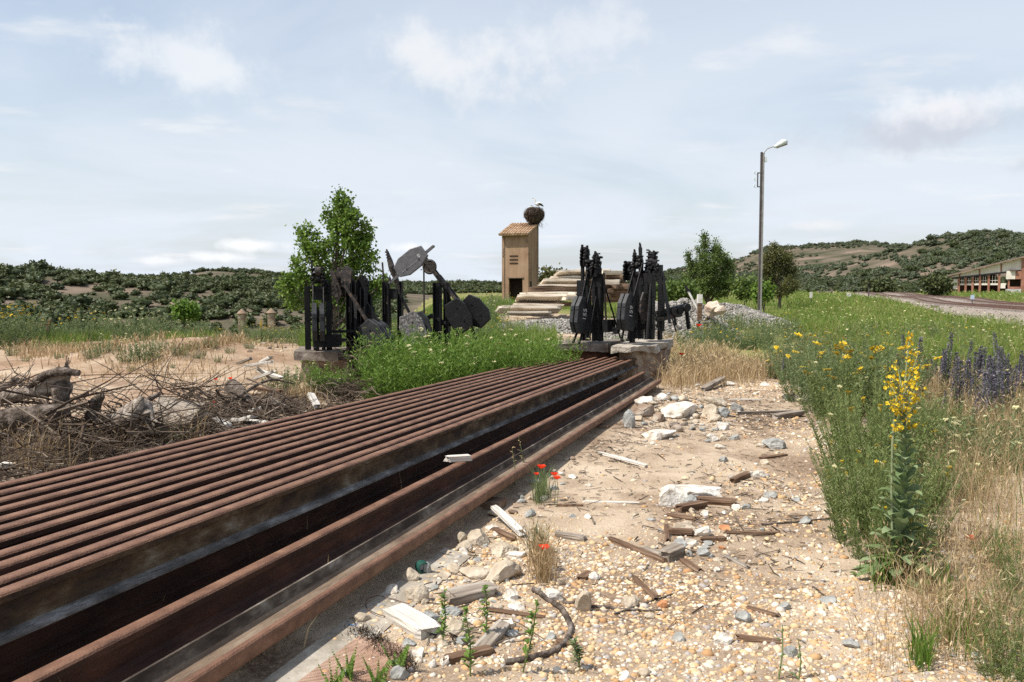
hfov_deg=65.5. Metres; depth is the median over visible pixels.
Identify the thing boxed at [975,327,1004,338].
yarrow clump
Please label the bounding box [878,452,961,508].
weed clump
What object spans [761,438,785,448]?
rubble stone
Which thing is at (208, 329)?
yarrow clump
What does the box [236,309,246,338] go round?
stone post
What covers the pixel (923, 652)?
green grass
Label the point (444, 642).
stone
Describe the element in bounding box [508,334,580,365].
weed clump
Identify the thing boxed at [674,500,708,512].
wood scrap
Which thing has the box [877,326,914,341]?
yarrow clump
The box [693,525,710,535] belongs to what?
rubble stone
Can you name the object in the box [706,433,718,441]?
rubble stone
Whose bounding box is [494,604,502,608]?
stone
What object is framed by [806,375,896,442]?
yarrow clump
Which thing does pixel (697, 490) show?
rubble stone
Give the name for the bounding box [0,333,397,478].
brushwood
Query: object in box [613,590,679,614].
branch
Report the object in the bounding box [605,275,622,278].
sleeper
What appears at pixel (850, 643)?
rubble stone
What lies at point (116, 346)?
weed clump
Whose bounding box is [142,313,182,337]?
yarrow clump
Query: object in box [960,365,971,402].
bugloss plant
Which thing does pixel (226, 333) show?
yarrow clump
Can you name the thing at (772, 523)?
branch
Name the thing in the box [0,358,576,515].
stacked rail
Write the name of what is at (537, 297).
sleeper
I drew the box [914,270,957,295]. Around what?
bush
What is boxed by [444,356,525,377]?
weed clump
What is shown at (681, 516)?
wood scrap
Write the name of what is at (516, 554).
rubble stone
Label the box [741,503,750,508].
rubble stone
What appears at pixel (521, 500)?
stone
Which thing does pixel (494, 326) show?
yarrow clump
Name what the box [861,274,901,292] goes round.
bush
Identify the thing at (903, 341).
bugloss plant
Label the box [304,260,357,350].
point lever
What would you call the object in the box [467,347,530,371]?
weed clump
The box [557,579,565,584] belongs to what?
stone
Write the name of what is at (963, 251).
hillside bush
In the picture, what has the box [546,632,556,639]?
rubble stone
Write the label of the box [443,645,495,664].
wood scrap
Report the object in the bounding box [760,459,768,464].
rubble stone
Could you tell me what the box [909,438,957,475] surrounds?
weed clump
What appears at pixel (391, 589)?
stone
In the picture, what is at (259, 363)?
wood scrap
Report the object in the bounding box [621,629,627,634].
rubble stone
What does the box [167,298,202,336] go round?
bush
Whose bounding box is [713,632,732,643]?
rubble stone
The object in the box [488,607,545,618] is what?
wood scrap
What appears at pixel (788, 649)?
rubble stone
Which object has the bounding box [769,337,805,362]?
yarrow clump
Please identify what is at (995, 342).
bugloss plant
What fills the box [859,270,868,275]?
hillside bush
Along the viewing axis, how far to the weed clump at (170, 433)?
8.04 m
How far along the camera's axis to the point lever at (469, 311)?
15.69 m
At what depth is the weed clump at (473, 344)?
12.58 m
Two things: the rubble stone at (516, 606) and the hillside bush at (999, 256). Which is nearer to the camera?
the rubble stone at (516, 606)
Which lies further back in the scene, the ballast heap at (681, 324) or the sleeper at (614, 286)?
the sleeper at (614, 286)
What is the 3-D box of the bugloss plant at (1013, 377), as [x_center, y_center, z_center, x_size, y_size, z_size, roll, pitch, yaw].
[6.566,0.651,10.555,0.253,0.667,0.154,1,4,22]
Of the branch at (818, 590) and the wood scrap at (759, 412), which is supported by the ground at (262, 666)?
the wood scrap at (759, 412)
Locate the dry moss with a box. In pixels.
[337,616,422,670]
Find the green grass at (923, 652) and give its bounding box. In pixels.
[858,386,1023,674]
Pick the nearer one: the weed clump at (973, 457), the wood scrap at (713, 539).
the wood scrap at (713, 539)
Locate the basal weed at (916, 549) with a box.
[849,526,938,584]
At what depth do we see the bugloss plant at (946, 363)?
12.50 m
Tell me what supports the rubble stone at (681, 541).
on the ground at (262, 666)
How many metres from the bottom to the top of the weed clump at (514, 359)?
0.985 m
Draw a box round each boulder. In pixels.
[704,301,719,317]
[714,305,726,314]
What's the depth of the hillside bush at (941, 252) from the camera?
335.41 m
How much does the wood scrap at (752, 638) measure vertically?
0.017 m
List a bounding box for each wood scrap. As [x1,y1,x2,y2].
[0,462,12,467]
[213,416,231,426]
[229,418,267,423]
[233,415,256,422]
[236,357,252,363]
[243,361,274,366]
[252,370,275,379]
[252,386,282,392]
[255,366,271,378]
[256,370,282,378]
[258,356,272,361]
[306,392,320,407]
[383,603,440,640]
[441,581,497,605]
[443,454,471,462]
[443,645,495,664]
[472,619,510,647]
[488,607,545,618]
[491,505,524,535]
[491,527,515,541]
[554,530,587,541]
[554,638,577,647]
[555,504,583,506]
[576,570,590,580]
[583,500,637,503]
[598,451,647,466]
[607,536,667,562]
[632,575,657,599]
[640,546,658,554]
[659,542,685,562]
[664,513,699,520]
[664,523,669,541]
[668,527,693,534]
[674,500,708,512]
[679,558,703,571]
[697,496,736,505]
[699,536,726,542]
[701,376,725,390]
[720,554,749,568]
[723,530,779,534]
[728,399,760,400]
[729,471,749,483]
[735,410,806,413]
[735,634,781,643]
[745,605,778,616]
[759,453,787,458]
[771,410,803,418]
[789,394,811,403]
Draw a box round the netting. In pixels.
[298,636,404,681]
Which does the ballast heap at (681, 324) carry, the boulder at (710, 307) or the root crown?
the boulder at (710, 307)
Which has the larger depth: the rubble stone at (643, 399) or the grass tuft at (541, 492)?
the rubble stone at (643, 399)
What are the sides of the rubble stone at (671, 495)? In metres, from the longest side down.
0.230 x 0.190 x 0.174 m
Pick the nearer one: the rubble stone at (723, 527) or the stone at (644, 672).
the stone at (644, 672)
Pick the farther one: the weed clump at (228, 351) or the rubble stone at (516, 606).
the weed clump at (228, 351)
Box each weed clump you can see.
[2,345,19,355]
[53,352,67,358]
[78,345,103,359]
[90,333,114,353]
[106,341,124,350]
[111,343,143,362]
[125,333,161,360]
[138,347,163,362]
[147,336,168,351]
[157,423,182,441]
[166,341,189,355]
[189,350,207,358]
[199,335,218,348]
[224,347,236,353]
[242,341,255,348]
[261,366,305,389]
[276,369,305,386]
[296,359,357,394]
[311,366,355,394]
[340,329,420,387]
[343,333,430,373]
[343,340,441,394]
[347,364,406,399]
[353,341,463,393]
[362,322,448,367]
[383,339,472,390]
[390,331,464,362]
[391,327,435,353]
[396,345,482,385]
[412,330,504,381]
[422,334,479,358]
[428,326,512,376]
[429,328,509,373]
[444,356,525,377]
[463,335,520,361]
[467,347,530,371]
[469,333,549,369]
[487,330,574,365]
[503,336,558,358]
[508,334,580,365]
[525,337,588,361]
[547,333,578,351]
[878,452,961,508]
[887,413,961,457]
[893,447,967,503]
[897,417,967,457]
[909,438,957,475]
[913,422,971,456]
[915,392,952,410]
[918,395,971,422]
[922,411,977,431]
[927,429,985,458]
[928,461,993,499]
[930,421,995,461]
[943,417,979,448]
[948,404,1023,449]
[950,440,997,471]
[952,421,1023,470]
[959,369,1012,393]
[964,425,1023,475]
[985,395,1023,426]
[993,435,1023,463]
[1001,410,1023,435]
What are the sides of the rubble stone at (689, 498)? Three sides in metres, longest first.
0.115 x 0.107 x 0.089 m
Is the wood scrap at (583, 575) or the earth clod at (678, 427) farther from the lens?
the earth clod at (678, 427)
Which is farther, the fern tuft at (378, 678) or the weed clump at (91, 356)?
the weed clump at (91, 356)
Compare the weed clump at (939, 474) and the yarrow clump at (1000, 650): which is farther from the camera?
the weed clump at (939, 474)
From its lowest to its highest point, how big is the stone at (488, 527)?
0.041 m
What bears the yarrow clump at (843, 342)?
on the ground at (262, 666)
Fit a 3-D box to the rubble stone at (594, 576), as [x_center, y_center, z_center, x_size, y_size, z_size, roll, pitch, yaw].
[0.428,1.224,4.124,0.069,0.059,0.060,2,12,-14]
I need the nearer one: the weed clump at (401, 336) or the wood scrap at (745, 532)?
the wood scrap at (745, 532)
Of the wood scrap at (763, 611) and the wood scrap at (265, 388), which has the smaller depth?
the wood scrap at (763, 611)
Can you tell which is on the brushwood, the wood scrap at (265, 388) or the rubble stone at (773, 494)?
the wood scrap at (265, 388)
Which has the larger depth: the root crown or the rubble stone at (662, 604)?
the root crown
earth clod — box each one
[635,415,642,420]
[653,413,663,421]
[659,422,666,427]
[668,422,679,427]
[669,424,683,431]
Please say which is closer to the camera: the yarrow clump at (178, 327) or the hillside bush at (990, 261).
the yarrow clump at (178, 327)
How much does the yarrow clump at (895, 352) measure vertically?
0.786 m
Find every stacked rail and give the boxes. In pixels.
[0,356,599,535]
[0,356,608,549]
[0,357,617,560]
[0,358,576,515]
[0,358,583,524]
[0,358,618,575]
[0,358,638,645]
[0,359,565,505]
[0,359,627,587]
[0,361,549,497]
[0,362,536,489]
[0,377,615,681]
[13,372,645,681]
[121,377,661,681]
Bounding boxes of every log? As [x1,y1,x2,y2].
[0,377,22,388]
[0,404,71,431]
[1,382,72,403]
[27,367,80,387]
[94,392,159,421]
[102,398,157,433]
[214,378,294,409]
[224,379,251,406]
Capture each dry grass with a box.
[0,328,644,679]
[0,400,224,475]
[649,332,796,393]
[817,489,1023,681]
[844,348,1023,594]
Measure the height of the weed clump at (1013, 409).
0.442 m
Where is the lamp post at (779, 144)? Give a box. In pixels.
[754,139,787,310]
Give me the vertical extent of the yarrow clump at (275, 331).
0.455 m
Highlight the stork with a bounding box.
[532,198,543,206]
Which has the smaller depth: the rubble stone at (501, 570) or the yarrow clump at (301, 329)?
the rubble stone at (501, 570)
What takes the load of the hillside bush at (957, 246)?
on the ground at (262, 666)
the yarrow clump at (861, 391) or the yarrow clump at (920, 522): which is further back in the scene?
the yarrow clump at (861, 391)
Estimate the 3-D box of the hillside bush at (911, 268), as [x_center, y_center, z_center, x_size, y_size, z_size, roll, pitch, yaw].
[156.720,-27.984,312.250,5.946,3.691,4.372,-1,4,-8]
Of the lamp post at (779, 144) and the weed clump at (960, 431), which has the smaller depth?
the weed clump at (960, 431)
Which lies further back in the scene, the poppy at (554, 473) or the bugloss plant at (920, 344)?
the bugloss plant at (920, 344)
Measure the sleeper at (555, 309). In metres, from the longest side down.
2.727 x 0.636 x 0.147 m
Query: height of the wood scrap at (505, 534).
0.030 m
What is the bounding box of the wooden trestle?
[25,319,51,338]
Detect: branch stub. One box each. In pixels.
[84,388,108,420]
[124,396,143,422]
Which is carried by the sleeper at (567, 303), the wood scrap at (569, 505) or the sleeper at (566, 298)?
the sleeper at (566, 298)
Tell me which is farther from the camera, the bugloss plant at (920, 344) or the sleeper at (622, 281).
the sleeper at (622, 281)
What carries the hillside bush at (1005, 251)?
on the ground at (262, 666)
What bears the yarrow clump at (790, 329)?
on the ground at (262, 666)
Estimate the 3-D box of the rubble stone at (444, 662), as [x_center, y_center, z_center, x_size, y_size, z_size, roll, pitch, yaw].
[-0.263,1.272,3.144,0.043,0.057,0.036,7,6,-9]
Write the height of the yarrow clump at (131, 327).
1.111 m
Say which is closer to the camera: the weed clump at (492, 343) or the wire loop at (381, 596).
the wire loop at (381, 596)
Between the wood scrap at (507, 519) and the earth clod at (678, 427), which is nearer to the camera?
the wood scrap at (507, 519)
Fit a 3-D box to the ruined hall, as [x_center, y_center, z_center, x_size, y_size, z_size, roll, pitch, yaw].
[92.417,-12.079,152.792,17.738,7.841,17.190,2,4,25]
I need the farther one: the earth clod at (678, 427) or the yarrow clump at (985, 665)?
the earth clod at (678, 427)
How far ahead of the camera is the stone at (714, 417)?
9.57 m
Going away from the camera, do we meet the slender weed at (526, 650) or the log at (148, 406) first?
the slender weed at (526, 650)
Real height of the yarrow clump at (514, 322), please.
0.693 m
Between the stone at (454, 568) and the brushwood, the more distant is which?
the brushwood
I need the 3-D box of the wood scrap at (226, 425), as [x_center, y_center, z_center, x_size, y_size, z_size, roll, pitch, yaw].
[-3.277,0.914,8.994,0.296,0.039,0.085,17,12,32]
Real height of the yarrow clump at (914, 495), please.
0.559 m
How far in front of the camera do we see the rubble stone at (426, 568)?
4.19 m
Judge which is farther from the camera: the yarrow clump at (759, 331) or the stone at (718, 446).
the yarrow clump at (759, 331)
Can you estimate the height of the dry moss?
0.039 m
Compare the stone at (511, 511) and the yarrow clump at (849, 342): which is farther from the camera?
the yarrow clump at (849, 342)
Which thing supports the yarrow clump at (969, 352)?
on the ground at (262, 666)
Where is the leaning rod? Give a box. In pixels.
[685,285,702,316]
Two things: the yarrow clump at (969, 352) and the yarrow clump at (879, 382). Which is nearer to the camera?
the yarrow clump at (879, 382)
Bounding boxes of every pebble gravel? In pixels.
[0,337,300,394]
[286,498,1023,681]
[502,375,848,566]
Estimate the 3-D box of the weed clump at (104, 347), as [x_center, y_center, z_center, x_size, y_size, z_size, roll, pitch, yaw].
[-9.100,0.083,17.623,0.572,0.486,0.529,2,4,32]
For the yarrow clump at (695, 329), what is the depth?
24.91 m
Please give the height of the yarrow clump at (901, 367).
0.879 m
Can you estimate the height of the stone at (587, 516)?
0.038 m
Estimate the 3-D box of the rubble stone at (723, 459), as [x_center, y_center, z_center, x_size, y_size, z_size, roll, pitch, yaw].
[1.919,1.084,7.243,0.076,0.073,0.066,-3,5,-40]
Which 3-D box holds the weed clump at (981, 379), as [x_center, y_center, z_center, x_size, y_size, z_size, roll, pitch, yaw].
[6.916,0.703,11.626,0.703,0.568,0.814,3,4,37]
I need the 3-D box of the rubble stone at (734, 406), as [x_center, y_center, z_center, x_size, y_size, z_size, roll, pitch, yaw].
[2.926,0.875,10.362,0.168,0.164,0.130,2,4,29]
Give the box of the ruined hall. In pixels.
[946,256,1023,292]
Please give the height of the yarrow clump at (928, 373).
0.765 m
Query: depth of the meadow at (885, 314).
31.38 m
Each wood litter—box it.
[0,387,359,481]
[419,379,845,647]
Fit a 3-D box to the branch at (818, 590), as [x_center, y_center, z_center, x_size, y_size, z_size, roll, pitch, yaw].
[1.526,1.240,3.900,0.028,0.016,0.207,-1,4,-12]
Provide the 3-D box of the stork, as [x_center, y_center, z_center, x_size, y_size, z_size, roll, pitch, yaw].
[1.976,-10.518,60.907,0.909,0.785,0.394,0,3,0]
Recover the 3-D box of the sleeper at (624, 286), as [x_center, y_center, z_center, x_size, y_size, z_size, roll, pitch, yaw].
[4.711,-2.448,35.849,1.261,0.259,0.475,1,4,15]
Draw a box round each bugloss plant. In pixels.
[781,348,786,380]
[895,334,906,372]
[917,336,929,393]
[930,359,938,387]
[934,333,953,396]
[939,350,949,397]
[941,390,947,412]
[942,351,950,381]
[949,352,962,394]
[949,357,963,415]
[955,375,962,419]
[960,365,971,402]
[964,352,980,396]
[967,340,972,371]
[967,379,978,414]
[971,372,990,424]
[972,349,983,380]
[977,345,982,369]
[977,361,984,382]
[978,385,986,423]
[981,347,988,397]
[983,363,995,412]
[986,350,1002,416]
[986,365,1004,421]
[988,332,998,369]
[992,346,999,370]
[999,346,1012,411]
[1001,365,1018,407]
[1006,353,1013,381]
[1017,354,1023,402]
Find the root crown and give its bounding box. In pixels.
[51,380,70,403]
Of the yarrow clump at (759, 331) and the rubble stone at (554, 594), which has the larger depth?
the yarrow clump at (759, 331)
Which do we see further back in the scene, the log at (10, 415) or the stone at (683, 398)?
the stone at (683, 398)
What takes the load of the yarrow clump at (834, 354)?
on the ground at (262, 666)
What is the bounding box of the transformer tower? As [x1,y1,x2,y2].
[498,222,539,299]
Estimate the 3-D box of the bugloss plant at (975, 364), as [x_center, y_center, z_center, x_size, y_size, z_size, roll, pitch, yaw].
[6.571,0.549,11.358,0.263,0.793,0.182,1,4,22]
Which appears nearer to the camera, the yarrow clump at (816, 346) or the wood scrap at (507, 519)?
the wood scrap at (507, 519)
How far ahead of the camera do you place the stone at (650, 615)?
3.61 m
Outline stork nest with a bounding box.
[515,206,544,229]
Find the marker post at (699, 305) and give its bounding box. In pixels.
[697,294,702,319]
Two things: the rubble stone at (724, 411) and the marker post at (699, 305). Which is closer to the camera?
the rubble stone at (724, 411)
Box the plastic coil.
[415,560,427,573]
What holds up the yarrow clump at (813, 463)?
on the ground at (262, 666)
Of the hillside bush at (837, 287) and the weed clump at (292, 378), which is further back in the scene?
the hillside bush at (837, 287)
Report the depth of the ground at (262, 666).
5.15 m
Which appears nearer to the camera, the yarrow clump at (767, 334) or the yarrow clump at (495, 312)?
the yarrow clump at (767, 334)
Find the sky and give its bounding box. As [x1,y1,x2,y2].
[0,0,1023,281]
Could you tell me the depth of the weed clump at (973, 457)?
6.93 m
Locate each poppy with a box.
[537,464,545,489]
[539,544,549,552]
[551,472,557,503]
[553,475,560,503]
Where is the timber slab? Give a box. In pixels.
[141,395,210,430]
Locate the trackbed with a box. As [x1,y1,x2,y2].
[853,293,1023,325]
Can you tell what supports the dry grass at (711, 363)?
on the ground at (262, 666)
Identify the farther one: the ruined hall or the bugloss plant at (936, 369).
the ruined hall
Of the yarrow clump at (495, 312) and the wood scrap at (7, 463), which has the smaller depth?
the wood scrap at (7, 463)
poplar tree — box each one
[274,184,390,333]
[680,229,738,303]
[755,240,805,308]
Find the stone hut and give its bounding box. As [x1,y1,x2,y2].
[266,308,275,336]
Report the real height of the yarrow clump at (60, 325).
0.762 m
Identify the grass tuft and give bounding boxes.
[505,464,555,554]
[512,521,570,585]
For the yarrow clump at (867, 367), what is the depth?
10.31 m
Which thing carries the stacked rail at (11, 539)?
on the spacer batten
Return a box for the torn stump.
[34,355,70,396]
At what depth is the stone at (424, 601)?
3.77 m
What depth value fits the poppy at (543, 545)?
4.24 m
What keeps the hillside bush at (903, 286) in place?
on the ground at (262, 666)
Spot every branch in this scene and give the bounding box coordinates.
[504,586,572,663]
[563,600,661,611]
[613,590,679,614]
[761,517,830,525]
[812,586,825,595]
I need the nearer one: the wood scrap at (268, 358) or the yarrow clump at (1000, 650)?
the yarrow clump at (1000, 650)
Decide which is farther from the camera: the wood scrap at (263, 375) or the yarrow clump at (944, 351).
the yarrow clump at (944, 351)
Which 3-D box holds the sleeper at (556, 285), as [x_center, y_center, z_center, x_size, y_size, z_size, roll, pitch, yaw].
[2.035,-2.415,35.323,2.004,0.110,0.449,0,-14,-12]
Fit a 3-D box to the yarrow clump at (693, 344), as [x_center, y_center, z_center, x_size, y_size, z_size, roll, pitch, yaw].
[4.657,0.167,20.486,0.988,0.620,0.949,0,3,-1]
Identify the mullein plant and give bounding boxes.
[258,321,262,343]
[854,331,946,594]
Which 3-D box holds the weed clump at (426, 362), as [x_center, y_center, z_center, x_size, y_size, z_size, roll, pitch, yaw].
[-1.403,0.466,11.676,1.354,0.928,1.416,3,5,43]
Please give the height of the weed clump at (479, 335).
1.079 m
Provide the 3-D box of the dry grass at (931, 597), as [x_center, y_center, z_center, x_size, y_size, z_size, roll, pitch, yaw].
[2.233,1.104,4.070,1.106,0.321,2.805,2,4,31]
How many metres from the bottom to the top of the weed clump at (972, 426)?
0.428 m
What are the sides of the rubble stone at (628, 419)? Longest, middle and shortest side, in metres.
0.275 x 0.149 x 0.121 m
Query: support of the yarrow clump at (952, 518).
on the ground at (262, 666)
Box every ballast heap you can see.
[485,318,604,333]
[591,297,743,342]
[717,302,793,327]
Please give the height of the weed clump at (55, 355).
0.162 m
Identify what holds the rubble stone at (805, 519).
on the ground at (262, 666)
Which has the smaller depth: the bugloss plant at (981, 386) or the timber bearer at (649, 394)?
the bugloss plant at (981, 386)
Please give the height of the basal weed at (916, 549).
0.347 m
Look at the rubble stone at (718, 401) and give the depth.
10.48 m
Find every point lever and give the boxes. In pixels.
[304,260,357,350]
[330,266,395,366]
[381,245,434,350]
[422,258,490,346]
[569,245,620,343]
[616,242,660,342]
[644,249,676,339]
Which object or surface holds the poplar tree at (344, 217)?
on the ground at (262, 666)
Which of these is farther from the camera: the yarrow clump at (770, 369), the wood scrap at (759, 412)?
the yarrow clump at (770, 369)
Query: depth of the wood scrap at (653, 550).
4.55 m
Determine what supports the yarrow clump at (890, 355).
on the ground at (262, 666)
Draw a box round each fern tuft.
[317,655,347,681]
[330,641,356,680]
[361,655,392,681]
[379,638,409,666]
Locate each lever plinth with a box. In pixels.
[294,346,358,382]
[557,339,624,359]
[611,338,672,379]
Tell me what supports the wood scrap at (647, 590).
on the ground at (262, 666)
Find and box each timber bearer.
[480,497,506,509]
[596,424,609,428]
[644,392,653,396]
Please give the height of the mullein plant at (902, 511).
1.328 m
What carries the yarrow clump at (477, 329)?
on the ground at (262, 666)
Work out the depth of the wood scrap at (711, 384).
13.63 m
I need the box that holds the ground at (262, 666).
[0,232,1023,681]
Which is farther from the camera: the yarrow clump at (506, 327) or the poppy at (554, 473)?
the yarrow clump at (506, 327)
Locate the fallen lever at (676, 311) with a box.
[655,301,690,329]
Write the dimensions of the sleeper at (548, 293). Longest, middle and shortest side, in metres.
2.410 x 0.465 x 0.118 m
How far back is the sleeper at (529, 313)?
32.10 m
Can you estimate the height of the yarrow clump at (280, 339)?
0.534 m
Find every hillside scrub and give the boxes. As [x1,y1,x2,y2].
[0,259,682,338]
[626,228,1023,292]
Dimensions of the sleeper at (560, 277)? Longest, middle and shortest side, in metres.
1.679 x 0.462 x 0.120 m
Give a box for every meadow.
[0,292,851,361]
[782,288,1023,390]
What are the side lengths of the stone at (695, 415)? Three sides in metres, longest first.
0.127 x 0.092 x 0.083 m
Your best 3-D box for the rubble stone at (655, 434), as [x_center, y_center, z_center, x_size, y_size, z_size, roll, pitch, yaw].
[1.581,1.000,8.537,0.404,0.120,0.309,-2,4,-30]
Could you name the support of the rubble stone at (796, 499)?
on the ground at (262, 666)
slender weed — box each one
[434,589,450,639]
[460,606,478,676]
[478,584,493,632]
[520,596,540,671]
[568,636,585,667]
[777,625,786,678]
[788,639,801,679]
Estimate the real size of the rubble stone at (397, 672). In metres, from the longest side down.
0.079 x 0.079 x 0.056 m
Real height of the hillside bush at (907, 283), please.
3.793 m
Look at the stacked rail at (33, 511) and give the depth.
5.16 m
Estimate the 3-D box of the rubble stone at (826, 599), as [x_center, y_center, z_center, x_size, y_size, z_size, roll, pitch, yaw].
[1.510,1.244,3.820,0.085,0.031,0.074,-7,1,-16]
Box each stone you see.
[349,612,369,621]
[384,584,397,593]
[390,665,409,679]
[402,567,419,580]
[402,638,416,645]
[404,584,428,603]
[410,646,424,657]
[421,598,428,604]
[423,562,430,572]
[423,610,439,619]
[428,659,436,667]
[431,584,438,590]
[437,639,448,645]
[438,570,450,579]
[440,605,461,616]
[440,655,449,665]
[442,618,463,636]
[447,563,459,573]
[455,636,468,644]
[457,532,466,543]
[458,540,471,550]
[459,547,468,552]
[459,567,489,578]
[462,617,478,623]
[467,529,489,545]
[485,525,498,530]
[485,560,521,582]
[487,510,496,515]
[490,541,517,557]
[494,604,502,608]
[503,589,517,599]
[503,618,515,627]
[505,551,526,557]
[505,629,518,636]
[508,509,517,513]
[508,601,524,610]
[517,499,526,502]
[524,509,535,516]
[543,588,562,600]
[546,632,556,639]
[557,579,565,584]
[568,474,577,478]
[575,590,591,610]
[584,513,591,518]
[588,571,599,580]
[619,670,632,681]
[621,596,638,607]
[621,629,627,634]
[623,409,634,427]
[632,403,654,416]
[634,396,654,404]
[637,667,650,676]
[641,429,676,439]
[644,612,654,618]
[655,393,667,401]
[656,600,667,607]
[658,484,687,506]
[660,401,697,417]
[671,395,677,400]
[672,632,684,641]
[673,522,695,529]
[674,538,686,547]
[676,485,721,497]
[679,395,688,400]
[683,494,696,502]
[685,537,697,545]
[686,550,692,556]
[692,413,699,417]
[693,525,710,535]
[697,547,710,555]
[698,397,726,406]
[700,510,708,516]
[701,404,718,416]
[703,540,712,545]
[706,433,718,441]
[707,414,720,420]
[713,557,722,561]
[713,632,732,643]
[714,444,725,448]
[716,422,729,430]
[718,407,729,416]
[718,434,729,441]
[719,456,727,461]
[719,524,729,529]
[723,381,735,385]
[729,434,739,439]
[730,402,743,410]
[731,504,740,509]
[735,610,750,622]
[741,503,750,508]
[750,644,758,649]
[753,470,765,477]
[759,497,768,502]
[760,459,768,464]
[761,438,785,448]
[764,491,776,497]
[779,602,790,609]
[784,645,797,657]
[792,497,800,501]
[799,516,811,523]
[818,596,835,603]
[842,639,859,647]
[876,633,886,639]
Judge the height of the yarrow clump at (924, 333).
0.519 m
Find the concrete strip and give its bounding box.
[261,548,469,681]
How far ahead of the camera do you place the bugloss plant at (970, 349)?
13.75 m
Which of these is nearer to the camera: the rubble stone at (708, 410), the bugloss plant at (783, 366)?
the rubble stone at (708, 410)
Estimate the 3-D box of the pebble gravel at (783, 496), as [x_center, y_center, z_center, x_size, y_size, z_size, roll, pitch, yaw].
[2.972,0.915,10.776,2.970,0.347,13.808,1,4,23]
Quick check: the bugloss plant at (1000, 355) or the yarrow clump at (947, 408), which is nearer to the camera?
the yarrow clump at (947, 408)
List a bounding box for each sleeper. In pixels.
[495,305,560,313]
[505,311,551,315]
[512,303,564,308]
[515,294,566,301]
[518,302,571,305]
[520,292,575,295]
[526,292,576,294]
[528,287,576,291]
[536,284,576,286]
[539,278,584,283]
[549,276,580,278]
[553,269,585,276]
[559,295,576,300]
[576,278,625,283]
[591,290,629,295]
[591,296,619,302]
[602,270,622,274]
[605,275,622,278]
[605,280,619,284]
[606,284,628,289]
[611,285,618,288]
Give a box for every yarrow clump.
[0,301,40,347]
[0,302,52,343]
[0,304,22,346]
[36,316,79,339]
[60,308,109,339]
[77,310,116,335]
[97,309,131,338]
[105,306,159,341]
[122,318,164,340]
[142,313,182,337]
[166,322,189,335]
[177,319,204,335]
[188,321,226,337]
[211,327,241,340]
[227,317,259,340]
[246,324,276,342]
[265,326,286,336]
[268,327,296,343]
[283,327,300,342]
[291,328,303,344]
[455,318,499,338]
[474,290,499,311]
[474,317,510,336]
[486,291,512,307]
[486,320,520,338]
[487,301,511,324]
[505,316,526,330]
[665,328,697,344]
[674,337,711,357]
[682,322,727,347]
[685,319,723,342]
[702,320,737,342]
[709,315,740,342]
[710,320,740,346]
[722,309,746,328]
[726,329,761,349]
[729,333,758,348]
[736,314,759,330]
[739,325,767,346]
[742,322,777,341]
[744,323,775,349]
[755,317,780,332]
[756,346,801,378]
[758,320,785,336]
[761,326,796,345]
[761,332,828,385]
[762,340,802,361]
[768,347,847,403]
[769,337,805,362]
[775,312,802,329]
[779,322,803,337]
[779,340,836,392]
[780,318,807,336]
[780,350,854,413]
[782,326,829,353]
[793,388,934,485]
[794,334,883,404]
[795,342,882,418]
[797,354,893,417]
[802,337,870,364]
[805,437,929,549]
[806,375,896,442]
[807,360,942,460]
[808,442,889,510]
[810,344,871,376]
[810,402,899,473]
[811,340,880,367]
[811,436,956,537]
[812,339,911,400]
[817,352,916,410]
[818,330,852,347]
[819,484,924,562]
[820,460,895,522]
[822,387,944,454]
[832,322,859,336]
[834,337,926,417]
[835,393,945,492]
[836,335,883,364]
[839,327,894,371]
[840,363,923,414]
[840,449,963,548]
[841,351,929,394]
[843,320,888,344]
[860,356,938,396]
[863,344,916,362]
[868,342,917,371]
[868,506,938,559]
[873,435,959,515]
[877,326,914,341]
[880,347,941,392]
[884,389,964,430]
[889,322,922,333]
[907,328,942,337]
[908,497,966,546]
[910,338,982,368]
[913,414,986,466]
[926,318,963,342]
[941,343,990,366]
[942,327,983,340]
[958,622,1023,681]
[961,335,1009,357]
[972,587,1023,651]
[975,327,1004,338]
[975,588,1023,681]
[978,564,1023,616]
[979,525,1023,598]
[982,420,1022,453]
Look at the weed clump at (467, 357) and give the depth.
12.30 m
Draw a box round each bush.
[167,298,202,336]
[539,262,562,282]
[656,276,686,301]
[666,279,701,300]
[726,272,762,305]
[749,277,777,311]
[804,285,812,291]
[832,285,840,290]
[835,280,843,286]
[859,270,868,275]
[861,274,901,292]
[897,281,913,287]
[898,284,910,291]
[904,286,918,291]
[905,265,918,271]
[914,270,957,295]
[917,248,927,253]
[938,250,949,255]
[943,253,957,257]
[943,268,960,275]
[948,240,957,247]
[954,244,964,248]
[956,249,967,254]
[971,231,979,236]
[971,237,982,242]
[984,258,998,263]
[993,253,1006,259]
[997,232,1009,238]
[997,249,1009,254]
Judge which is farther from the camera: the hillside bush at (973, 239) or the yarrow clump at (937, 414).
the hillside bush at (973, 239)
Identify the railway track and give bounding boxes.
[851,292,1023,311]
[884,292,1023,305]
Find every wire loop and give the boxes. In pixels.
[365,595,409,616]
[465,619,543,638]
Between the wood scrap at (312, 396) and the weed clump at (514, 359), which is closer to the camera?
the wood scrap at (312, 396)
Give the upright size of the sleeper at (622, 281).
0.302 m
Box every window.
[981,275,987,282]
[987,274,997,282]
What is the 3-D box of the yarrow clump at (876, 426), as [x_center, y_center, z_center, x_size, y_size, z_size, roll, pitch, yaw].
[2.756,0.797,5.871,0.729,0.784,0.970,2,4,31]
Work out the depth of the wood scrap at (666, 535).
4.87 m

